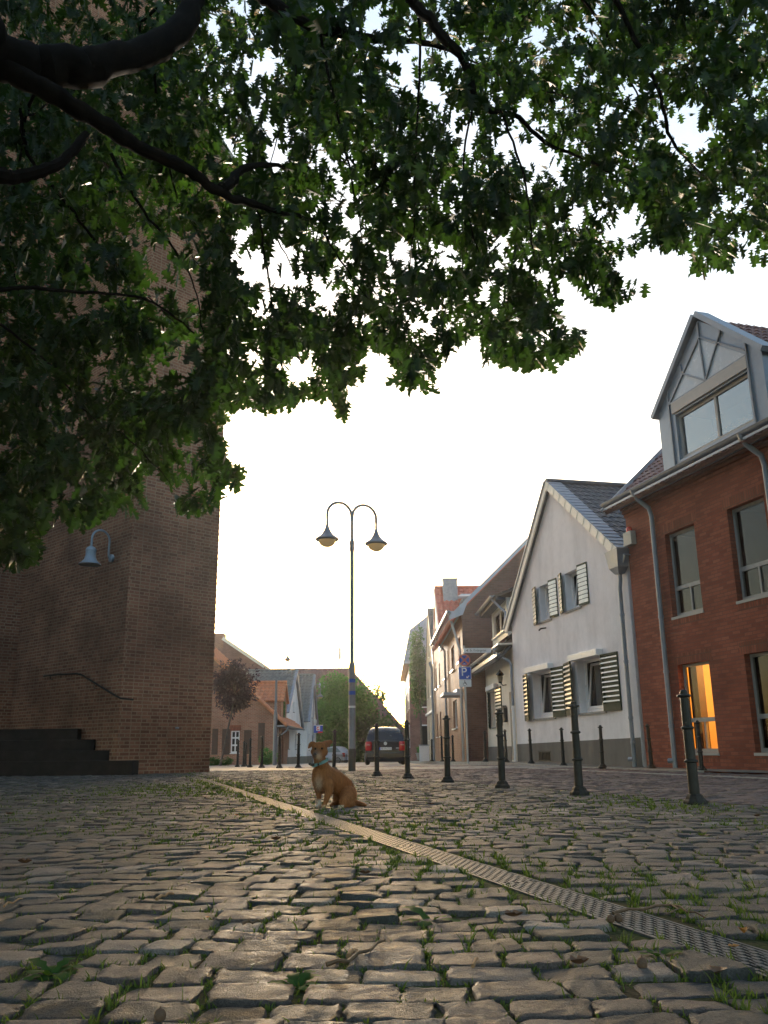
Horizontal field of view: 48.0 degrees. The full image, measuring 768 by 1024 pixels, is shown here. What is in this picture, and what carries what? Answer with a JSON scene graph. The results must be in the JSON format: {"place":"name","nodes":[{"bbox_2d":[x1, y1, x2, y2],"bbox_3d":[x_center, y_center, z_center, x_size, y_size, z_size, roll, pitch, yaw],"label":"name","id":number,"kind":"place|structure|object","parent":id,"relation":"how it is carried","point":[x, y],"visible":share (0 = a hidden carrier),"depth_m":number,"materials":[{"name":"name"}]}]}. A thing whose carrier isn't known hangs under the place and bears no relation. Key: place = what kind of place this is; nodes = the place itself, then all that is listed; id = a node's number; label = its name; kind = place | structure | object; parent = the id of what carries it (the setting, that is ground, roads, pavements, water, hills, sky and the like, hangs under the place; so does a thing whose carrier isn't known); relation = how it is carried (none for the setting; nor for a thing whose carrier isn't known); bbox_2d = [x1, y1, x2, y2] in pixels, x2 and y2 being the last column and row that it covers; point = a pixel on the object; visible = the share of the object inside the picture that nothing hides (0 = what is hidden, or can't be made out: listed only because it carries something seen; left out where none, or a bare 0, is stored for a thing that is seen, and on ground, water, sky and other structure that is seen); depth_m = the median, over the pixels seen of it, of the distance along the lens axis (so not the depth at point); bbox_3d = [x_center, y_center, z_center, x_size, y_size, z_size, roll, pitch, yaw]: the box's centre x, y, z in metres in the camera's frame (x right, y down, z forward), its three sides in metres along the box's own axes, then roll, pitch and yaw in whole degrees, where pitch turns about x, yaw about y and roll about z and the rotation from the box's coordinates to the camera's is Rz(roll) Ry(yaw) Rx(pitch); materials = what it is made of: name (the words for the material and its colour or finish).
{"place":"outdoors","nodes":[
{"label":"outdoors","id":0,"kind":"place"},
{"bbox_2d":[209,764,312,770],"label":"square setts","id":1,"kind":"structure","parent":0,"point":[224,768],"depth_m":24.87,"materials":[{"name":"grey stone"}]},
{"bbox_2d":[235,740,239,766],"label":"bollard","id":2,"kind":"object","parent":1,"relation":"on","point":[237,759],"visible":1,"depth_m":33.13,"materials":[{"name":"metal"}]},
{"bbox_2d":[241,741,245,766],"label":"bollard","id":3,"kind":"object","parent":1,"relation":"on","point":[243,761],"visible":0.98,"depth_m":35.20,"materials":[{"name":"metal"}]},
{"bbox_2d":[245,743,247,765],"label":"bollard","id":4,"kind":"object","parent":1,"relation":"on","point":[246,754],"visible":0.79,"depth_m":38.02,"materials":[{"name":"metal"}]},
{"bbox_2d":[247,738,252,766],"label":"bollard","id":5,"kind":"object","parent":1,"relation":"on","point":[250,747],"visible":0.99,"depth_m":30.47,"materials":[{"name":"metal"}]},
{"bbox_2d":[258,736,264,767],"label":"bollard","id":6,"kind":"object","parent":1,"relation":"on","point":[261,765],"visible":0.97,"depth_m":27.75,"materials":[{"name":"metal"}]},
{"bbox_2d":[276,734,282,767],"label":"bollard","id":7,"kind":"object","parent":1,"relation":"on","point":[279,765],"visible":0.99,"depth_m":25.89,"materials":[{"name":"metal"}]},
{"bbox_2d":[0,768,767,1023],"bbox_3d":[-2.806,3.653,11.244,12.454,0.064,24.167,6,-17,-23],"label":"cobblestone paving","id":8,"kind":"structure","parent":0,"point":[237,994],"depth_m":2.90,"materials":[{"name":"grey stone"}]},
{"bbox_2d":[3,898,22,906],"bbox_3d":[-1.257,1.321,2.927,0.013,0.012,0.153,-1,-15,1],"label":"twig","id":9,"kind":"object","parent":8,"relation":"on","point":[6,903],"visible":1,"depth_m":2.91,"materials":[{"name":"brown wood"}]},
{"bbox_2d":[18,858,31,862],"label":"fallen leaf","id":10,"kind":"object","parent":8,"relation":"on","point":[22,860],"visible":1,"depth_m":3.96,"materials":[{"name":"brown plant"}]},
{"bbox_2d":[23,957,83,981],"bbox_3d":[-0.783,1.085,2.033,0.156,0.040,0.156,-1,-15,0],"label":"dandelion weed","id":11,"kind":"object","parent":8,"relation":"on","point":[49,971],"visible":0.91,"depth_m":2.05,"materials":[{"name":"green plant"}]},
{"bbox_2d":[0,728,138,776],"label":"stone steps","id":12,"kind":"structure","parent":8,"relation":"on","point":[46,752],"depth_m":19.72,"materials":[{"name":"stone"}]},
{"bbox_2d":[154,1005,165,1021],"bbox_3d":[-0.431,0.966,1.661,0.024,0.028,0.024,-1,-15,0],"label":"acorn cup","id":13,"kind":"object","parent":8,"relation":"on","point":[160,1014],"visible":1,"depth_m":1.65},
{"bbox_2d":[155,892,173,900],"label":"twig","id":14,"kind":"object","parent":8,"relation":"on","point":[158,897],"visible":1,"depth_m":3.00,"materials":[{"name":"brown wood"}]},
{"bbox_2d":[242,919,262,924],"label":"twig","id":15,"kind":"object","parent":8,"relation":"on","point":[247,921],"visible":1,"depth_m":2.53,"materials":[{"name":"brown wood"}]},
{"bbox_2d":[268,970,320,994],"bbox_3d":[-0.195,1.054,1.927,0.126,0.035,0.124,12,-20,-39],"label":"dandelion weed","id":16,"kind":"object","parent":8,"relation":"on","point":[304,976],"visible":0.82,"depth_m":1.94,"materials":[{"name":"green plant"}]},
{"bbox_2d":[332,729,336,768],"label":"bollard","id":17,"kind":"object","parent":8,"relation":"on","point":[334,731],"visible":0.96,"depth_m":21.87,"materials":[{"name":"metal"}]},
{"bbox_2d":[307,740,366,807],"bbox_3d":[-0.472,2.400,7.891,0.378,0.608,0.639,-14,-20,41],"label":"dog","id":18,"kind":"object","parent":8,"relation":"on","point":[328,781],"visible":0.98,"depth_m":7.82},
{"bbox_2d":[315,501,387,770],"bbox_3d":[-0.815,3.060,21.972,1.994,6.868,0.610,6,-17,-23],"label":"street lamp","id":19,"kind":"object","parent":8,"relation":"on","point":[327,537],"visible":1,"depth_m":22.14,"materials":[{"name":"metal"}]},
{"bbox_2d":[346,949,357,958],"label":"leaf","id":20,"kind":"object","parent":8,"relation":"on","point":[350,952],"visible":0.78,"depth_m":2.12,"materials":[{"name":"brown plant"}]},
{"bbox_2d":[325,939,384,966],"bbox_3d":[-0.053,1.096,2.154,0.041,0.016,0.302,-9,-17,27],"label":"twig","id":21,"kind":"object","parent":8,"relation":"on","point":[348,960],"visible":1,"depth_m":2.08,"materials":[{"name":"brown wood"}]},
{"bbox_2d":[372,723,381,775],"bbox_3d":[-0.142,4.671,16.943,0.192,1.021,0.192,4,-17,-17],"label":"bollard","id":22,"kind":"object","parent":8,"relation":"on","point":[376,772],"visible":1,"depth_m":16.89,"materials":[{"name":"metal"}]},
{"bbox_2d":[0,0,767,573],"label":"oak tree","id":23,"kind":"object","parent":8,"relation":"on","point":[316,98],"visible":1,"depth_m":8.56,"materials":[{"name":"green plant"}]},
{"bbox_2d":[402,720,413,778],"bbox_3d":[0.410,4.219,15.320,0.192,1.021,0.192,3,-16,-13],"label":"bollard","id":24,"kind":"object","parent":8,"relation":"on","point":[407,756],"visible":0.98,"depth_m":15.27,"materials":[{"name":"metal"}]},
{"bbox_2d":[398,905,461,926],"bbox_3d":[0.124,1.246,2.633,0.196,0.061,0.177,6,-17,-22],"label":"dandelion weed","id":25,"kind":"object","parent":8,"relation":"on","point":[413,908],"visible":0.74,"depth_m":2.63,"materials":[{"name":"green plant"}]},
{"bbox_2d":[441,715,453,782],"bbox_3d":[0.972,3.660,13.309,0.192,1.021,0.192,-14,-20,42],"label":"bollard","id":26,"kind":"object","parent":8,"relation":"on","point":[447,777],"visible":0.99,"depth_m":13.26,"materials":[{"name":"metal"}]},
{"bbox_2d":[180,773,767,978],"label":"drain channel","id":27,"kind":"object","parent":8,"relation":"on","point":[645,924],"visible":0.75,"depth_m":3.00,"materials":[{"name":"metal"}]},
{"bbox_2d":[614,912,622,922],"bbox_3d":[0.693,1.198,2.554,0.026,0.030,0.026,-1,-15,0],"label":"acorn cup","id":28,"kind":"object","parent":27,"relation":"on","point":[618,917],"visible":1,"depth_m":2.54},
{"bbox_2d":[471,957,478,967],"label":"leaf","id":29,"kind":"object","parent":8,"relation":"on","point":[473,964],"visible":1,"depth_m":2.02,"materials":[{"name":"beige plant"}]},
{"bbox_2d":[494,709,509,788],"bbox_3d":[1.541,3.127,11.391,0.192,1.021,0.192,11,-19,-37],"label":"bollard","id":30,"kind":"object","parent":8,"relation":"on","point":[502,782],"visible":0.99,"depth_m":11.34,"materials":[{"name":"metal"}]},
{"bbox_2d":[504,909,523,915],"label":"fallen leaf","id":31,"kind":"object","parent":8,"relation":"on","point":[513,913],"visible":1,"depth_m":2.59,"materials":[{"name":"brown plant"}]},
{"bbox_2d":[568,701,588,795],"bbox_3d":[2.127,2.611,9.538,0.192,1.021,0.192,-11,-19,33],"label":"bollard","id":32,"kind":"object","parent":8,"relation":"on","point":[579,788],"visible":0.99,"depth_m":9.48,"materials":[{"name":"metal"}]},
{"bbox_2d":[569,955,588,963],"bbox_3d":[0.457,1.048,2.019,0.043,0.016,0.043,-7,-17,22],"label":"fallen leaf","id":33,"kind":"object","parent":8,"relation":"on","point":[579,959],"visible":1,"depth_m":2.02,"materials":[{"name":"brown plant"}]},
{"bbox_2d":[607,913,614,922],"bbox_3d":[0.669,1.197,2.545,0.024,0.028,0.024,-1,-15,0],"label":"acorn cup","id":34,"kind":"object","parent":8,"relation":"on","point":[610,918],"visible":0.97,"depth_m":2.54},
{"bbox_2d":[636,955,647,967],"bbox_3d":[0.603,1.052,2.018,0.026,0.030,0.026,-1,-15,0],"label":"acorn cup","id":35,"kind":"object","parent":8,"relation":"on","point":[641,962],"visible":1,"depth_m":2.01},
{"bbox_2d":[612,904,704,917],"bbox_3d":[0.823,1.224,2.652,0.255,0.014,0.213,-1,-15,0],"label":"twig","id":36,"kind":"object","parent":8,"relation":"on","point":[644,908],"visible":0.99,"depth_m":2.67,"materials":[{"name":"brown wood"}]},
{"bbox_2d":[640,947,682,955],"bbox_3d":[0.684,1.101,2.129,0.101,0.037,0.114,-7,-17,22],"label":"dandelion weed","id":37,"kind":"object","parent":8,"relation":"on","point":[666,951],"visible":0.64,"depth_m":2.15,"materials":[{"name":"green plant"}]},
{"bbox_2d":[677,690,707,804],"bbox_3d":[2.758,2.124,7.790,0.192,1.021,0.192,3,-16,-14],"label":"bollard","id":38,"kind":"object","parent":8,"relation":"on","point":[691,761],"visible":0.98,"depth_m":7.74,"materials":[{"name":"metal"}]},
{"bbox_2d":[707,965,727,972],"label":"fallen leaf","id":39,"kind":"object","parent":8,"relation":"on","point":[716,969],"visible":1,"depth_m":1.94,"materials":[{"name":"brown plant"}]},
{"bbox_2d":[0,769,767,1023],"bbox_3d":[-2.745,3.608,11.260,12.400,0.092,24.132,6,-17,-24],"label":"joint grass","id":40,"kind":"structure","parent":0,"point":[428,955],"depth_m":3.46,"materials":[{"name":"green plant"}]},
{"bbox_2d":[245,762,572,769],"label":"road","id":41,"kind":"structure","parent":0,"point":[340,765],"depth_m":27.16,"materials":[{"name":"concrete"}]},
{"bbox_2d":[272,680,277,764],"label":"lamp post","id":42,"kind":"object","parent":41,"relation":"on","point":[274,761],"visible":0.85,"depth_m":42.61,"materials":[{"name":"metal"}]},
{"bbox_2d":[295,733,301,767],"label":"bollard","id":43,"kind":"object","parent":41,"relation":"on","point":[298,765],"visible":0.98,"depth_m":25.44,"materials":[{"name":"metal"}]},
{"bbox_2d":[312,684,323,762],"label":"street lamp","id":44,"kind":"object","parent":41,"relation":"on","point":[319,696],"visible":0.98,"depth_m":75.26,"materials":[{"name":"metal"}]},
{"bbox_2d":[325,746,347,762],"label":"parked car","id":45,"kind":"object","parent":41,"relation":"on","point":[340,750],"visible":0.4,"depth_m":80.68,"materials":[{"name":"silver metal"}]},
{"bbox_2d":[336,754,347,762],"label":"picket fence","id":46,"kind":"object","parent":41,"relation":"on","point":[338,760],"visible":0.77,"depth_m":74.98,"materials":[{"name":"metal"}]},
{"bbox_2d":[362,727,404,764],"bbox_3d":[0.036,10.191,37.627,1.960,1.560,3.876,0,-15,-1],"label":"parked car","id":47,"kind":"object","parent":41,"relation":"on","point":[391,744],"visible":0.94,"depth_m":35.92,"materials":[{"name":"paint"}]},
{"bbox_2d":[458,646,490,763],"bbox_3d":[3.062,6.352,28.608,1.120,3.832,0.108,-1,-15,0],"label":"sign post","id":48,"kind":"object","parent":41,"relation":"on","point":[464,673],"visible":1,"depth_m":28.84,"materials":[{"name":"grey metal"}]},
{"bbox_2d":[410,761,703,772],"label":"kerb","id":49,"kind":"structure","parent":41,"relation":"on","point":[488,763],"depth_m":25.32,"materials":[{"name":"concrete"}]},
{"bbox_2d":[440,736,443,761],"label":"bollard","id":50,"kind":"object","parent":49,"relation":"on","point":[441,744],"visible":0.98,"depth_m":34.29,"materials":[{"name":"metal"}]},
{"bbox_2d":[173,0,767,723],"label":"sky","id":51,"kind":"structure","parent":0,"point":[453,479],"materials":[{"name":"white"}]},
{"bbox_2d":[288,765,767,806],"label":"brick lane","id":52,"kind":"structure","parent":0,"point":[740,791],"depth_m":13.15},
{"bbox_2d":[598,725,606,768],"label":"bollard","id":53,"kind":"object","parent":52,"relation":"on","point":[602,765],"visible":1,"depth_m":20.78,"materials":[{"name":"metal"}]},
{"bbox_2d":[436,761,767,772],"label":"pavement","id":54,"kind":"structure","parent":0,"point":[719,770],"depth_m":20.71,"materials":[{"name":"grey stone"}]},
{"bbox_2d":[419,745,429,760],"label":"utility cabinet","id":55,"kind":"object","parent":54,"relation":"on","point":[423,752],"visible":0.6,"depth_m":50.09,"materials":[{"name":"grey metal"}]},
{"bbox_2d":[430,739,433,760],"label":"bollard","id":56,"kind":"object","parent":54,"relation":"on","point":[431,740],"visible":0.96,"depth_m":39.58,"materials":[{"name":"metal"}]},
{"bbox_2d":[451,735,455,761],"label":"bollard","id":57,"kind":"object","parent":54,"relation":"on","point":[452,751],"visible":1,"depth_m":33.10,"materials":[{"name":"metal"}]},
{"bbox_2d":[482,731,487,761],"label":"bollard","id":58,"kind":"object","parent":54,"relation":"on","point":[485,750],"visible":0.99,"depth_m":28.45,"materials":[{"name":"metal"}]},
{"bbox_2d":[503,729,509,762],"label":"bollard","id":59,"kind":"object","parent":54,"relation":"on","point":[505,749],"visible":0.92,"depth_m":26.86,"materials":[{"name":"metal"}]},
{"bbox_2d":[527,728,534,763],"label":"bollard","id":60,"kind":"object","parent":54,"relation":"on","point":[529,730],"visible":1,"depth_m":25.40,"materials":[{"name":"metal"}]},
{"bbox_2d":[559,727,566,765],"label":"bollard","id":61,"kind":"object","parent":54,"relation":"on","point":[562,751],"visible":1,"depth_m":23.09,"materials":[{"name":"metal"}]},
{"bbox_2d":[645,724,655,767],"bbox_3d":[6.140,5.416,19.944,0.192,1.021,0.192,2,-16,-11],"label":"bollard","id":62,"kind":"object","parent":54,"relation":"on","point":[650,755],"visible":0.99,"depth_m":19.90,"materials":[{"name":"metal"}]},
{"bbox_2d":[694,720,706,771],"bbox_3d":[6.484,4.805,17.737,0.192,1.021,0.192,5,-16,-16],"label":"bollard","id":63,"kind":"object","parent":54,"relation":"on","point":[701,766],"visible":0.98,"depth_m":17.69,"materials":[{"name":"metal"}]},
{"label":"terrain","id":64,"kind":"structure","parent":0,"visible":0},
{"bbox_2d":[0,0,234,773],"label":"church tower","id":65,"kind":"structure","parent":64,"relation":"on","point":[135,620],"depth_m":21.73,"materials":[{"name":"brick"}]},
{"bbox_2d":[43,673,133,700],"bbox_3d":[-7.216,4.245,20.924,4.411,0.839,0.112,-14,-21,41],"label":"handrail","id":66,"kind":"object","parent":65,"relation":"attached to","point":[92,681],"visible":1,"depth_m":20.72,"materials":[{"name":"metal"}]},
{"bbox_2d":[78,529,113,566],"bbox_3d":[-7.023,0.861,21.117,0.535,0.921,0.855,-12,-19,36],"label":"wall lamp","id":67,"kind":"object","parent":65,"relation":"attached to","point":[89,560],"visible":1,"depth_m":21.00,"materials":[{"name":"grey metal"}]},
{"bbox_2d":[209,756,219,765],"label":"plant","id":68,"kind":"object","parent":64,"relation":"on","point":[214,761],"visible":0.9,"depth_m":46.07,"materials":[{"name":"green plant"}]},
{"bbox_2d":[219,756,233,765],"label":"plant","id":69,"kind":"object","parent":64,"relation":"on","point":[227,762],"visible":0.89,"depth_m":46.00,"materials":[{"name":"green plant"}]},
{"bbox_2d":[212,658,260,765],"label":"purple leaf tree","id":70,"kind":"object","parent":64,"relation":"on","point":[234,677],"visible":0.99,"depth_m":44.80,"materials":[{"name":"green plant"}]},
{"bbox_2d":[214,633,270,669],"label":"tall brick house","id":71,"kind":"structure","parent":64,"relation":"on","point":[228,649],"depth_m":74.39,"materials":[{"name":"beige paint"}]},
{"bbox_2d":[209,647,304,764],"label":"brick cottage","id":72,"kind":"structure","parent":64,"relation":"on","point":[254,722],"depth_m":58.39,"materials":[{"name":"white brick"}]},
{"bbox_2d":[230,731,239,753],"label":"window","id":73,"kind":"structure","parent":72,"relation":"in","point":[235,735],"depth_m":58.24,"materials":[{"name":"white paint"}]},
{"bbox_2d":[258,747,277,764],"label":"green bush","id":74,"kind":"object","parent":64,"relation":"on","point":[266,759],"visible":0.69,"depth_m":49.92,"materials":[{"name":"green plant"}]},
{"bbox_2d":[244,668,303,763],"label":"white gable cottage","id":75,"kind":"structure","parent":64,"relation":"on","point":[294,706],"depth_m":68.24,"materials":[{"name":"paint"}]},
{"bbox_2d":[284,652,290,668],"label":"street lamp","id":76,"kind":"object","parent":64,"relation":"on","point":[287,659],"visible":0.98,"depth_m":83.06,"materials":[{"name":"metal"}]},
{"bbox_2d":[298,674,318,763],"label":"white gable cottage","id":77,"kind":"structure","parent":64,"relation":"on","point":[307,682],"depth_m":76.24,"materials":[{"name":"paint"}]},
{"bbox_2d":[313,718,322,762],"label":"shop sign","id":78,"kind":"object","parent":64,"relation":"on","point":[318,728],"visible":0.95,"depth_m":60.08,"materials":[{"name":"blue plastic"}]},
{"bbox_2d":[316,697,359,762],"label":"leafy tree","id":79,"kind":"object","parent":64,"relation":"on","point":[331,718],"visible":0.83,"depth_m":82.50,"materials":[{"name":"green plant"}]},
{"bbox_2d":[272,647,404,762],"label":"house","id":80,"kind":"structure","parent":64,"relation":"on","point":[319,672],"depth_m":100.30,"materials":[{"name":"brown tile"}]},
{"bbox_2d":[316,670,379,736],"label":"leafy tree","id":81,"kind":"object","parent":64,"relation":"on","point":[333,688],"visible":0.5,"depth_m":88.02,"materials":[{"name":"green plant"}]},
{"bbox_2d":[346,703,402,761],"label":"leafy tree","id":82,"kind":"object","parent":64,"relation":"on","point":[367,726],"visible":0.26,"depth_m":86.14,"materials":[{"name":"green plant"}]},
{"bbox_2d":[373,683,386,704],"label":"leafy tree","id":83,"kind":"object","parent":64,"relation":"on","point":[382,698],"visible":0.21,"depth_m":115.64,"materials":[{"name":"green plant"}]},
{"bbox_2d":[399,616,427,760],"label":"mansard house","id":84,"kind":"structure","parent":64,"relation":"on","point":[414,726],"depth_m":74.66,"materials":[{"name":"paint"}]},
{"bbox_2d":[422,725,427,744],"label":"window","id":85,"kind":"structure","parent":84,"relation":"in","point":[424,727],"depth_m":73.55,"materials":[{"name":"white paint"}]},
{"bbox_2d":[408,624,426,744],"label":"street tree","id":86,"kind":"object","parent":64,"relation":"on","point":[417,670],"visible":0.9,"depth_m":69.51,"materials":[{"name":"green plant"}]},
{"bbox_2d":[425,608,435,760],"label":"cream house","id":87,"kind":"structure","parent":64,"relation":"on","point":[429,634],"depth_m":61.38,"materials":[{"name":"paint"}]},
{"bbox_2d":[429,578,478,760],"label":"red roof house","id":88,"kind":"structure","parent":64,"relation":"on","point":[450,594],"depth_m":53.28,"materials":[{"name":"beige paint"}]},
{"bbox_2d":[430,539,526,760],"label":"tan brick house","id":89,"kind":"structure","parent":64,"relation":"on","point":[461,625],"depth_m":37.59,"materials":[{"name":"white paint"}]},
{"bbox_2d":[452,701,457,729],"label":"window","id":90,"kind":"structure","parent":89,"relation":"in","point":[455,701],"depth_m":41.84,"materials":[{"name":"white paint"}]},
{"bbox_2d":[468,587,517,761],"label":"white cottage","id":91,"kind":"structure","parent":64,"relation":"on","point":[495,660],"depth_m":32.50,"materials":[{"name":"beige paint"}]},
{"bbox_2d":[496,669,506,685],"bbox_3d":[4.265,6.039,31.448,0.383,0.591,0.277,-1,-15,0],"label":"wall lantern","id":92,"kind":"object","parent":91,"relation":"attached to","point":[499,674],"depth_m":31.38,"materials":[{"name":"metal"}]},
{"bbox_2d":[501,705,507,721],"bbox_3d":[4.380,7.335,31.355,0.170,0.598,0.492,-1,-15,0],"label":"mailbox","id":93,"kind":"object","parent":91,"relation":"attached to","point":[505,714],"visible":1,"depth_m":31.19,"materials":[{"name":"metal"}]},
{"bbox_2d":[503,478,646,766],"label":"white gable house","id":94,"kind":"structure","parent":64,"relation":"on","point":[569,623],"depth_m":25.50,"materials":[{"name":"paint"}]},
{"bbox_2d":[533,671,555,720],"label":"window","id":95,"kind":"structure","parent":94,"relation":"in","point":[546,710],"depth_m":28.04,"materials":[{"name":"white paint"}]},
{"bbox_2d":[539,586,551,623],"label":"window","id":96,"kind":"structure","parent":94,"relation":"in","point":[546,588],"depth_m":27.90,"materials":[{"name":"white paint"}]},
{"bbox_2d":[565,572,581,612],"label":"window","id":97,"kind":"structure","parent":94,"relation":"in","point":[576,606],"depth_m":26.06,"materials":[{"name":"white paint"}]},
{"bbox_2d":[578,657,606,714],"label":"window","id":98,"kind":"structure","parent":94,"relation":"in","point":[592,672],"depth_m":24.86,"materials":[{"name":"white paint"}]},
{"bbox_2d":[600,311,767,774],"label":"red brick house","id":99,"kind":"structure","parent":64,"relation":"on","point":[689,499],"depth_m":19.50,"materials":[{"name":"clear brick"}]},
{"bbox_2d":[623,527,636,546],"bbox_3d":[6.346,0.627,22.307,0.158,0.495,0.370,4,-16,-15],"label":"alarm box","id":100,"kind":"object","parent":99,"relation":"attached to","point":[629,537],"visible":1,"depth_m":22.19,"materials":[{"name":"white plastic"}]},
{"bbox_2d":[670,526,703,619],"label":"window","id":101,"kind":"structure","parent":99,"relation":"in","point":[683,542],"depth_m":20.79,"materials":[{"name":"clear glass"}]},
{"bbox_2d":[683,661,719,755],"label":"window","id":102,"kind":"structure","parent":99,"relation":"in","point":[697,680],"depth_m":19.81,"materials":[{"name":"yellow glass"}]},
{"bbox_2d":[732,498,767,603],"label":"window","id":103,"kind":"structure","parent":99,"relation":"in","point":[749,520],"depth_m":18.63,"materials":[{"name":"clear glass"}]},
{"bbox_2d":[749,652,767,755],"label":"window","id":104,"kind":"structure","parent":99,"relation":"in","point":[759,661],"depth_m":17.77,"materials":[{"name":"beige glass"}]},
{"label":"lane bed","id":105,"kind":"structure","parent":0,"visible":0},
{"bbox_2d":[431,765,767,778],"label":"gutter course","id":106,"kind":"object","parent":105,"relation":"on","point":[634,772],"visible":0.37,"depth_m":16.59,"materials":[{"name":"stone"}]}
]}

